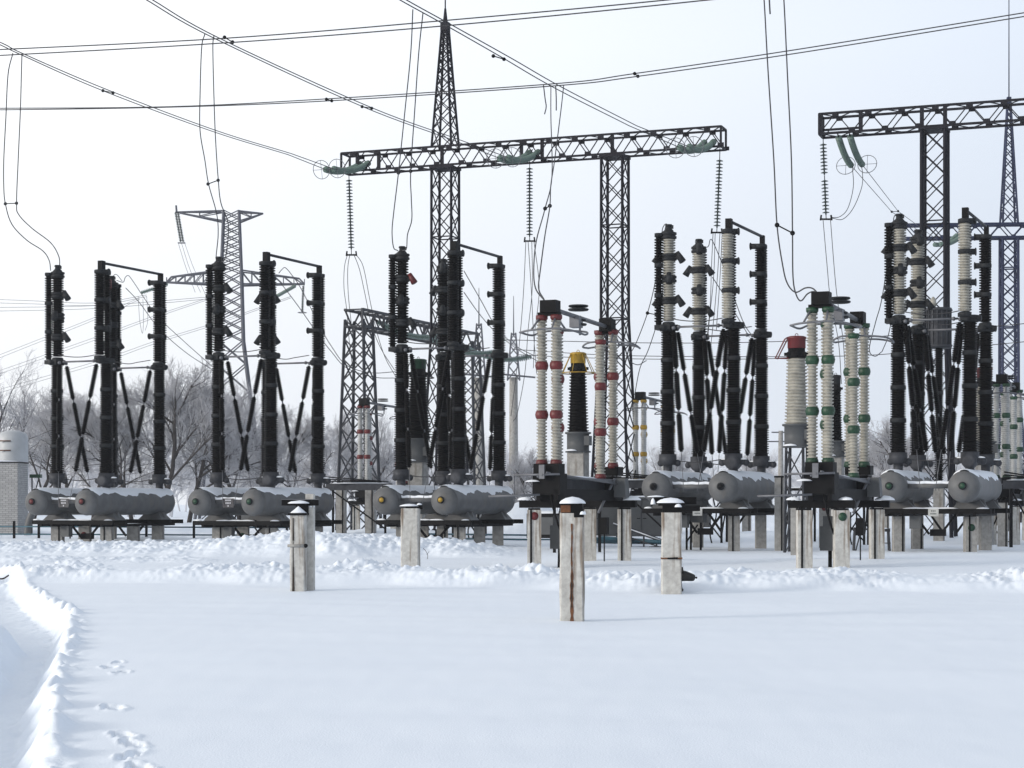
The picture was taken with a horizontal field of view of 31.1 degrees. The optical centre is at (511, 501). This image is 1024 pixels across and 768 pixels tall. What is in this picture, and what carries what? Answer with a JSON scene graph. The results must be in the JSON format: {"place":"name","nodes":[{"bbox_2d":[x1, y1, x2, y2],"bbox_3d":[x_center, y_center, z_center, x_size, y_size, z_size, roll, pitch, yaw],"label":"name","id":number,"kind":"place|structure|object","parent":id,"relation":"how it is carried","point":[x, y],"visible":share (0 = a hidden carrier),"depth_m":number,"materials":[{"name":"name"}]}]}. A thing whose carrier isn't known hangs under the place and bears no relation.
{"place":"outdoors","nodes":[
{"label":"outdoors","id":0,"kind":"place"},
{"bbox_2d":[0,0,708,55],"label":"bus conductor","id":1,"kind":"object","parent":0,"point":[228,38],"visible":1,"depth_m":57.82,"materials":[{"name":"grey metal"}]},
{"bbox_2d":[0,502,1023,767],"bbox_3d":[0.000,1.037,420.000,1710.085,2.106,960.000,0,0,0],"label":"snow ground","id":2,"kind":"structure","parent":0,"point":[210,652],"depth_m":20.29,"materials":[{"name":"white snow"}]},
{"bbox_2d":[0,460,28,532],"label":"brick building","id":3,"kind":"structure","parent":2,"relation":"on","point":[13,484],"depth_m":82.00,"materials":[{"name":"grey brick"}]},
{"bbox_2d":[0,430,27,461],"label":"storage tank","id":4,"kind":"object","parent":3,"relation":"on","point":[13,445],"visible":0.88,"depth_m":87.39,"materials":[{"name":"metal"}]},
{"bbox_2d":[0,349,82,461],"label":"frosted tree","id":5,"kind":"object","parent":2,"relation":"on","point":[23,426],"visible":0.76,"depth_m":119.05,"materials":[{"name":"grey plant"}]},
{"bbox_2d":[2,374,99,518],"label":"frosted tree","id":6,"kind":"object","parent":2,"relation":"on","point":[47,403],"visible":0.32,"depth_m":131.64,"materials":[{"name":"grey plant"}]},
{"bbox_2d":[4,389,97,487],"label":"frosted tree","id":7,"kind":"object","parent":2,"relation":"on","point":[67,484],"visible":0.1,"depth_m":139.65,"materials":[{"name":"grey plant"}]},
{"bbox_2d":[25,260,182,541],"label":"air circuit breaker","id":8,"kind":"object","parent":2,"relation":"on","point":[107,504],"visible":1,"depth_m":72.39,"materials":[{"name":"ceramic"}]},
{"bbox_2d":[113,274,212,369],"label":"dropper conductor","id":9,"kind":"object","parent":8,"relation":"attached to","point":[165,324],"visible":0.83,"depth_m":86.23,"materials":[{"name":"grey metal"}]},
{"bbox_2d":[62,368,170,518],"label":"frosted tree","id":10,"kind":"object","parent":2,"relation":"on","point":[96,422],"visible":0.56,"depth_m":123.59,"materials":[{"name":"grey plant"}]},
{"bbox_2d":[36,391,204,519],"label":"frosted tree","id":11,"kind":"object","parent":2,"relation":"on","point":[148,462],"visible":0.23,"depth_m":129.11,"materials":[{"name":"white plant"}]},
{"bbox_2d":[0,521,288,538],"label":"fence","id":12,"kind":"object","parent":2,"relation":"on","point":[38,534],"visible":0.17,"depth_m":76.66,"materials":[{"name":"grey metal"}]},
{"bbox_2d":[72,357,261,514],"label":"frosted tree","id":13,"kind":"object","parent":2,"relation":"on","point":[173,402],"visible":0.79,"depth_m":122.62,"materials":[{"name":"grey plant"}]},
{"bbox_2d":[141,205,306,518],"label":"transmission tower","id":14,"kind":"structure","parent":2,"relation":"on","point":[242,284],"depth_m":169.35,"materials":[{"name":"grey metal"}]},
{"bbox_2d":[2,296,290,391],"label":"line conductor","id":15,"kind":"object","parent":14,"relation":"attached to","point":[145,344],"visible":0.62,"depth_m":193.03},
{"bbox_2d":[141,370,306,522],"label":"frosted tree","id":16,"kind":"object","parent":2,"relation":"on","point":[237,450],"visible":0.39,"depth_m":129.91,"materials":[{"name":"grey plant"}]},
{"bbox_2d":[168,372,281,470],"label":"frosted tree","id":17,"kind":"object","parent":2,"relation":"on","point":[240,399],"visible":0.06,"depth_m":142.46,"materials":[{"name":"grey plant"}]},
{"bbox_2d":[165,367,287,519],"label":"frosted tree","id":18,"kind":"object","parent":2,"relation":"on","point":[190,453],"visible":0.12,"depth_m":134.14,"materials":[{"name":"grey plant"}]},
{"bbox_2d":[186,403,341,486],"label":"frosted tree","id":19,"kind":"object","parent":2,"relation":"on","point":[290,415],"visible":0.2,"depth_m":151.70,"materials":[{"name":"grey plant"}]},
{"bbox_2d":[188,252,341,538],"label":"air circuit breaker","id":20,"kind":"object","parent":2,"relation":"on","point":[218,504],"visible":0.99,"depth_m":69.85,"materials":[{"name":"ceramic"}]},
{"bbox_2d":[279,267,395,377],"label":"dropper conductor","id":21,"kind":"object","parent":20,"relation":"attached to","point":[324,335],"visible":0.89,"depth_m":79.08,"materials":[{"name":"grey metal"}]},
{"bbox_2d":[223,411,331,487],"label":"frosted tree","id":22,"kind":"object","parent":2,"relation":"on","point":[302,435],"visible":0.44,"depth_m":150.31,"materials":[{"name":"grey plant"}]},
{"bbox_2d":[281,494,318,590],"bbox_3d":[-3.965,1.021,34.519,0.684,2.322,0.499,0,0,-20],"label":"concrete post","id":23,"kind":"object","parent":2,"relation":"on","point":[301,545],"visible":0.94,"depth_m":34.38,"materials":[{"name":"concrete"}]},
{"bbox_2d":[292,421,374,514],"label":"frosted tree","id":24,"kind":"object","parent":2,"relation":"on","point":[304,483],"visible":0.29,"depth_m":161.72,"materials":[{"name":"grey plant"}]},
{"bbox_2d":[336,490,346,532],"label":"support post","id":25,"kind":"object","parent":2,"relation":"on","point":[341,508],"visible":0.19,"depth_m":83.81,"materials":[{"name":"grey concrete"}]},
{"bbox_2d":[327,407,356,510],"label":"frosted tree","id":26,"kind":"object","parent":2,"relation":"on","point":[347,430],"visible":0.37,"depth_m":299.36,"materials":[{"name":"grey plant"}]},
{"bbox_2d":[326,476,391,533],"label":"support beam","id":27,"kind":"structure","parent":2,"relation":"on","point":[365,484],"depth_m":82.58,"materials":[{"name":"grey metal"}]},
{"bbox_2d":[365,490,375,533],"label":"support post","id":28,"kind":"object","parent":2,"relation":"on","point":[370,524],"visible":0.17,"depth_m":83.80,"materials":[{"name":"grey concrete"}]},
{"bbox_2d":[334,398,407,529],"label":"disconnector","id":29,"kind":"object","parent":2,"relation":"on","point":[367,457],"visible":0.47,"depth_m":87.93,"materials":[{"name":"ceramic"}]},
{"bbox_2d":[354,441,395,518],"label":"frosted tree","id":30,"kind":"object","parent":2,"relation":"on","point":[389,460],"visible":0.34,"depth_m":149.20,"materials":[{"name":"grey plant"}]},
{"bbox_2d":[355,411,395,473],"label":"frosted tree","id":31,"kind":"object","parent":2,"relation":"on","point":[381,438],"visible":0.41,"depth_m":298.77,"materials":[{"name":"grey plant"}]},
{"bbox_2d":[335,308,485,529],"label":"lattice gantry","id":32,"kind":"object","parent":2,"relation":"on","point":[364,328],"visible":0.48,"depth_m":95.92,"materials":[{"name":"grey metal"}]},
{"bbox_2d":[374,319,437,339],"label":"tension insulator","id":33,"kind":"object","parent":32,"relation":"attached to","point":[419,336],"visible":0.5,"depth_m":96.53,"materials":[{"name":"green glass"}]},
{"bbox_2d":[466,344,531,361],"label":"tension insulator","id":34,"kind":"object","parent":32,"relation":"attached to","point":[511,359],"visible":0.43,"depth_m":105.67,"materials":[{"name":"green glass"}]},
{"bbox_2d":[400,503,422,566],"bbox_3d":[-2.460,1.100,44.773,0.565,2.123,0.445,0,0,4],"label":"concrete post","id":35,"kind":"object","parent":2,"relation":"on","point":[410,534],"visible":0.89,"depth_m":44.56,"materials":[{"name":"concrete"}]},
{"bbox_2d":[408,357,433,518],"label":"instrument transformer","id":36,"kind":"object","parent":2,"relation":"on","point":[418,467],"visible":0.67,"depth_m":72.67,"materials":[{"name":"black ceramic"}]},
{"bbox_2d":[373,241,522,544],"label":"air circuit breaker","id":37,"kind":"object","parent":2,"relation":"on","point":[458,505],"visible":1,"depth_m":66.90,"materials":[{"name":"ceramic"}]},
{"bbox_2d":[392,9,422,250],"bbox_3d":[-3.600,-11.981,61.429,0.683,6.000,11.004,0,0,-6],"label":"dropper conductor","id":38,"kind":"object","parent":37,"relation":"attached to","point":[410,171],"visible":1,"depth_m":59.52,"materials":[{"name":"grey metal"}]},
{"bbox_2d":[465,300,490,516],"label":"lightning pole","id":39,"kind":"object","parent":2,"relation":"on","point":[478,459],"visible":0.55,"depth_m":124.72,"materials":[{"name":"grey metal"}]},
{"bbox_2d":[429,529,549,539],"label":"fence","id":40,"kind":"object","parent":2,"relation":"on","point":[435,533],"visible":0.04,"depth_m":75.52,"materials":[{"name":"grey metal"}]},
{"bbox_2d":[28,415,1000,516],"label":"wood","id":41,"kind":"object","parent":2,"relation":"on","point":[207,482],"visible":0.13,"depth_m":214.73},
{"bbox_2d":[505,296,534,502],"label":"lightning pole","id":42,"kind":"object","parent":2,"relation":"on","point":[513,437],"visible":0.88,"depth_m":134.74,"materials":[{"name":"grey concrete"}]},
{"bbox_2d":[504,452,535,501],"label":"frosted tree","id":43,"kind":"object","parent":2,"relation":"on","point":[521,487],"visible":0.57,"depth_m":127.65,"materials":[{"name":"grey plant"}]},
{"bbox_2d":[503,447,550,500],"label":"frosted tree","id":44,"kind":"object","parent":2,"relation":"on","point":[531,461],"visible":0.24,"depth_m":164.15,"materials":[{"name":"grey plant"}]},
{"bbox_2d":[340,0,728,530],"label":"lattice gantry","id":45,"kind":"object","parent":2,"relation":"on","point":[440,166],"visible":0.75,"depth_m":83.62,"materials":[{"name":"metal"}]},
{"bbox_2d":[313,159,371,178],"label":"tension insulator","id":46,"kind":"object","parent":45,"relation":"attached to","point":[351,169],"visible":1,"depth_m":84.25,"materials":[{"name":"green glass"}]},
{"bbox_2d":[0,42,332,169],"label":"span conductor","id":47,"kind":"object","parent":46,"relation":"attached to","point":[112,92],"visible":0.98,"depth_m":72.96,"materials":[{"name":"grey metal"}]},
{"bbox_2d":[3,53,59,270],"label":"dropper conductor","id":48,"kind":"object","parent":47,"relation":"hanging from","point":[15,203],"visible":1,"depth_m":65.93,"materials":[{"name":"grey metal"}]},
{"bbox_2d":[346,166,356,255],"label":"suspension insulator","id":49,"kind":"object","parent":45,"relation":"hanging from","point":[350,215],"visible":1,"depth_m":86.97,"materials":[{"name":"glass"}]},
{"bbox_2d":[344,256,395,383],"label":"dropper conductor","id":50,"kind":"object","parent":49,"relation":"hanging from","point":[368,312],"visible":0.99,"depth_m":87.58,"materials":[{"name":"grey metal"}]},
{"bbox_2d":[486,147,539,167],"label":"tension insulator","id":51,"kind":"object","parent":45,"relation":"attached to","point":[527,156],"visible":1,"depth_m":81.41,"materials":[{"name":"green glass"}]},
{"bbox_2d":[146,0,507,157],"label":"span conductor","id":52,"kind":"object","parent":51,"relation":"attached to","point":[371,108],"visible":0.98,"depth_m":66.19,"materials":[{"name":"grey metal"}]},
{"bbox_2d":[199,34,228,261],"bbox_3d":[-10.551,-12.187,65.193,0.793,6.436,9.277,0,0,-4],"label":"dropper conductor","id":53,"kind":"object","parent":52,"relation":"hanging from","point":[208,183],"visible":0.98,"depth_m":64.20,"materials":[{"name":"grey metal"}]},
{"bbox_2d":[524,161,535,241],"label":"suspension insulator","id":54,"kind":"object","parent":45,"relation":"hanging from","point":[529,201],"visible":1,"depth_m":84.17,"materials":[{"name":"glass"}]},
{"bbox_2d":[511,240,539,420],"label":"dropper conductor","id":55,"kind":"object","parent":54,"relation":"hanging from","point":[529,319],"visible":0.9,"depth_m":86.58,"materials":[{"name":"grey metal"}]},
{"bbox_2d":[666,136,716,157],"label":"tension insulator","id":56,"kind":"object","parent":45,"relation":"attached to","point":[703,145],"visible":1,"depth_m":78.34,"materials":[{"name":"green glass"}]},
{"bbox_2d":[400,0,687,146],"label":"span conductor","id":57,"kind":"object","parent":56,"relation":"attached to","point":[494,56],"visible":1,"depth_m":62.39,"materials":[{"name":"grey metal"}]},
{"bbox_2d":[533,85,563,299],"bbox_3d":[1.065,-9.956,55.815,0.581,10.099,21.040,0,0,3],"label":"dropper conductor","id":58,"kind":"object","parent":57,"relation":"hanging from","point":[545,209],"visible":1,"depth_m":56.06,"materials":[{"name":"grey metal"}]},
{"bbox_2d":[710,149,722,233],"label":"suspension insulator","id":59,"kind":"object","parent":45,"relation":"hanging from","point":[718,194],"visible":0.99,"depth_m":80.97,"materials":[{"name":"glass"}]},
{"bbox_2d":[706,233,721,362],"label":"dropper conductor","id":60,"kind":"object","parent":59,"relation":"hanging from","point":[716,284],"visible":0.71,"depth_m":81.84,"materials":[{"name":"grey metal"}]},
{"bbox_2d":[541,511,558,537],"bbox_3d":[1.272,0.797,63.979,1.445,0.955,0.829,0,0,22],"label":"equipment cabinet","id":61,"kind":"object","parent":2,"relation":"on","point":[546,519],"visible":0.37,"depth_m":63.60,"materials":[{"name":"metal"}]},
{"bbox_2d":[488,300,640,567],"bbox_3d":[1.503,-1.530,47.182,2.344,6.960,5.387,0,0,22],"label":"disconnector","id":62,"kind":"object","parent":2,"relation":"on","point":[553,484],"visible":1,"depth_m":46.30,"materials":[{"name":"ceramic"}]},
{"bbox_2d":[559,497,585,620],"bbox_3d":[0.868,1.067,26.296,0.395,2.270,0.402,0,0,4],"label":"concrete post","id":63,"kind":"object","parent":2,"relation":"on","point":[572,578],"visible":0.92,"depth_m":26.13,"materials":[{"name":"concrete"}]},
{"bbox_2d":[562,350,594,476],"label":"instrument transformer","id":64,"kind":"object","parent":2,"relation":"on","point":[579,442],"visible":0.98,"depth_m":65.73,"materials":[{"name":"black ceramic"}]},
{"bbox_2d":[595,507,619,535],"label":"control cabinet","id":65,"kind":"object","parent":2,"relation":"on","point":[611,513],"visible":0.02,"depth_m":73.92,"materials":[{"name":"metal"}]},
{"bbox_2d":[596,535,660,543],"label":"pipe bundle","id":66,"kind":"object","parent":2,"relation":"on","point":[610,540],"visible":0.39,"depth_m":67.11,"materials":[{"name":"teal paint"}]},
{"bbox_2d":[613,523,660,546],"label":"metal railing","id":67,"kind":"object","parent":2,"relation":"on","point":[643,534],"visible":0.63,"depth_m":66.45,"materials":[{"name":"grey metal"}]},
{"bbox_2d":[623,496,661,536],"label":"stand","id":68,"kind":"object","parent":2,"relation":"on","point":[643,522],"visible":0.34,"depth_m":73.31,"materials":[{"name":"metal"}]},
{"bbox_2d":[623,392,686,495],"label":"disconnector","id":69,"kind":"object","parent":2,"relation":"on","point":[642,397],"visible":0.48,"depth_m":82.91,"materials":[{"name":"metal"}]},
{"bbox_2d":[638,440,691,474],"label":"frosted tree","id":70,"kind":"object","parent":2,"relation":"on","point":[676,468],"visible":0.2,"depth_m":171.08,"materials":[{"name":"grey plant"}]},
{"bbox_2d":[648,495,699,593],"bbox_3d":[2.976,1.048,33.916,0.972,2.317,0.482,0,0,4],"label":"concrete post","id":71,"kind":"object","parent":2,"relation":"on","point":[673,508],"visible":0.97,"depth_m":33.72,"materials":[{"name":"concrete"}]},
{"bbox_2d":[685,501,706,549],"bbox_3d":[6.226,0.887,63.037,0.800,1.825,0.500,0,0,22],"label":"equipment cabinet","id":72,"kind":"object","parent":2,"relation":"on","point":[698,519],"visible":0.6,"depth_m":62.83,"materials":[{"name":"metal"}]},
{"bbox_2d":[642,218,776,550],"bbox_3d":[6.999,-3.680,63.635,3.750,11.560,6.616,0,0,22],"label":"air circuit breaker","id":73,"kind":"object","parent":2,"relation":"on","point":[733,490],"visible":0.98,"depth_m":62.41,"materials":[{"name":"ceramic"}]},
{"bbox_2d":[628,224,665,394],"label":"dropper conductor","id":74,"kind":"object","parent":73,"relation":"attached to","point":[647,313],"visible":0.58,"depth_m":69.14,"materials":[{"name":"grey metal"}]},
{"bbox_2d":[704,499,727,542],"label":"equipment stand","id":75,"kind":"object","parent":2,"relation":"on","point":[708,523],"visible":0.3,"depth_m":73.47,"materials":[{"name":"metal"}]},
{"bbox_2d":[738,448,777,474],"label":"frosted tree","id":76,"kind":"object","parent":2,"relation":"on","point":[752,468],"visible":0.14,"depth_m":163.91,"materials":[{"name":"grey plant"}]},
{"bbox_2d":[769,431,783,475],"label":"utility pole","id":77,"kind":"object","parent":2,"relation":"on","point":[780,441],"visible":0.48,"depth_m":119.87,"materials":[{"name":"grey concrete"}]},
{"bbox_2d":[774,476,783,550],"bbox_3d":[9.003,0.620,61.997,0.330,2.960,0.336,0,0,11],"label":"support post","id":78,"kind":"object","parent":2,"relation":"on","point":[778,513],"visible":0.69,"depth_m":61.86,"materials":[{"name":"grey concrete"}]},
{"bbox_2d":[775,333,807,552],"bbox_3d":[9.185,-1.791,59.993,1.191,7.382,1.009,0,0,22],"label":"instrument transformer","id":79,"kind":"object","parent":2,"relation":"on","point":[795,430],"visible":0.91,"depth_m":59.74,"materials":[{"name":"white ceramic"}]},
{"bbox_2d":[791,508,796,554],"bbox_3d":[8.679,1.045,56.496,0.264,2.110,0.272,0,0,11],"label":"support post","id":80,"kind":"object","parent":2,"relation":"on","point":[793,531],"visible":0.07,"depth_m":56.39,"materials":[{"name":"grey concrete"}]},
{"bbox_2d":[819,508,830,547],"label":"support post","id":81,"kind":"object","parent":2,"relation":"on","point":[822,512],"visible":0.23,"depth_m":65.82,"materials":[{"name":"grey concrete"}]},
{"bbox_2d":[757,291,894,567],"bbox_3d":[7.863,-1.530,45.383,2.344,6.960,5.387,0,0,22],"label":"disconnector","id":82,"kind":"object","parent":2,"relation":"on","point":[827,485],"visible":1,"depth_m":43.47,"materials":[{"name":"ceramic"}]},
{"bbox_2d":[763,0,816,300],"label":"dropper conductor","id":83,"kind":"object","parent":82,"relation":"attached to","point":[777,225],"visible":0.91,"depth_m":48.00,"materials":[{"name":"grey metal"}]},
{"bbox_2d":[832,373,845,474],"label":"instrument transformer","id":84,"kind":"object","parent":2,"relation":"on","point":[838,448],"visible":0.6,"depth_m":78.77,"materials":[{"name":"black ceramic"}]},
{"bbox_2d":[831,508,868,544],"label":"equipment stand","id":85,"kind":"object","parent":2,"relation":"on","point":[866,523],"visible":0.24,"depth_m":69.54,"materials":[{"name":"metal"}]},
{"bbox_2d":[852,527,890,550],"bbox_3d":[12.112,1.361,62.000,1.264,0.982,0.564,0,0,7],"label":"work trestle","id":86,"kind":"object","parent":2,"relation":"on","point":[887,530],"visible":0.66,"depth_m":61.82,"materials":[{"name":"grey metal"}]},
{"bbox_2d":[857,431,929,476],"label":"frosted tree","id":87,"kind":"object","parent":2,"relation":"on","point":[877,460],"visible":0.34,"depth_m":157.01,"materials":[{"name":"grey plant"}]},
{"bbox_2d":[868,415,947,499],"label":"frosted tree","id":88,"kind":"object","parent":2,"relation":"on","point":[884,434],"visible":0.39,"depth_m":145.09,"materials":[{"name":"grey plant"}]},
{"bbox_2d":[818,98,1023,537],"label":"lattice gantry","id":89,"kind":"object","parent":2,"relation":"on","point":[924,131],"visible":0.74,"depth_m":77.67,"materials":[{"name":"metal"}]},
{"bbox_2d":[820,135,832,219],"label":"suspension insulator","id":90,"kind":"object","parent":89,"relation":"hanging from","point":[824,180],"visible":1,"depth_m":79.17,"materials":[{"name":"ceramic"}]},
{"bbox_2d":[823,218,845,383],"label":"dropper conductor","id":91,"kind":"object","parent":90,"relation":"hanging from","point":[836,290],"visible":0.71,"depth_m":79.33,"materials":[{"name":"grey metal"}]},
{"bbox_2d":[835,133,876,174],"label":"tension insulator","id":92,"kind":"object","parent":89,"relation":"attached to","point":[854,150],"visible":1,"depth_m":80.18,"materials":[{"name":"green glass"}]},
{"bbox_2d":[925,297,952,540],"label":"line trap","id":93,"kind":"object","parent":2,"relation":"on","point":[940,341],"visible":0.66,"depth_m":74.31,"materials":[{"name":"grey metal"}]},
{"bbox_2d":[879,207,1009,551],"bbox_3d":[14.349,-3.680,61.335,3.750,11.560,6.616,0,0,22],"label":"air circuit breaker","id":94,"kind":"object","parent":2,"relation":"on","point":[973,493],"visible":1,"depth_m":60.09,"materials":[{"name":"ceramic"}]},
{"bbox_2d":[893,0,1023,511],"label":"lattice gantry","id":95,"kind":"object","parent":2,"relation":"on","point":[1002,294],"visible":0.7,"depth_m":116.76,"materials":[{"name":"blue metal"}]},
{"bbox_2d":[975,368,997,544],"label":"instrument transformer","id":96,"kind":"object","parent":2,"relation":"on","point":[995,450],"visible":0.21,"depth_m":70.29,"materials":[{"name":"black ceramic"}]},
{"bbox_2d":[997,501,1008,546],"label":"support post","id":97,"kind":"object","parent":2,"relation":"on","point":[1002,529],"visible":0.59,"depth_m":67.83,"materials":[{"name":"grey concrete"}]},
{"bbox_2d":[993,374,1023,544],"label":"disconnector","id":98,"kind":"object","parent":2,"relation":"on","point":[1011,426],"visible":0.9,"depth_m":71.52,"materials":[{"name":"ceramic"}]},
{"bbox_2d":[0,12,1023,109],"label":"bus conductor","id":99,"kind":"object","parent":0,"point":[326,99],"visible":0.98,"depth_m":66.50,"materials":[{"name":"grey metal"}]},
{"bbox_2d":[0,0,1023,504],"label":"sky","id":100,"kind":"structure","parent":0,"point":[107,185],"materials":[{"name":"white"}]},
{"bbox_2d":[620,473,660,526],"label":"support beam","id":101,"kind":"structure","parent":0,"point":[635,481],"depth_m":69.65,"materials":[{"name":"grey metal"}]},
{"bbox_2d":[512,341,1023,356],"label":"span conductor","id":102,"kind":"object","parent":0,"point":[766,356],"visible":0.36,"depth_m":97.27,"materials":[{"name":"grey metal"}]},
{"bbox_2d":[1003,471,1023,546],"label":"support beam","id":103,"kind":"structure","parent":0,"point":[1016,481],"depth_m":65.89,"materials":[{"name":"grey metal"}]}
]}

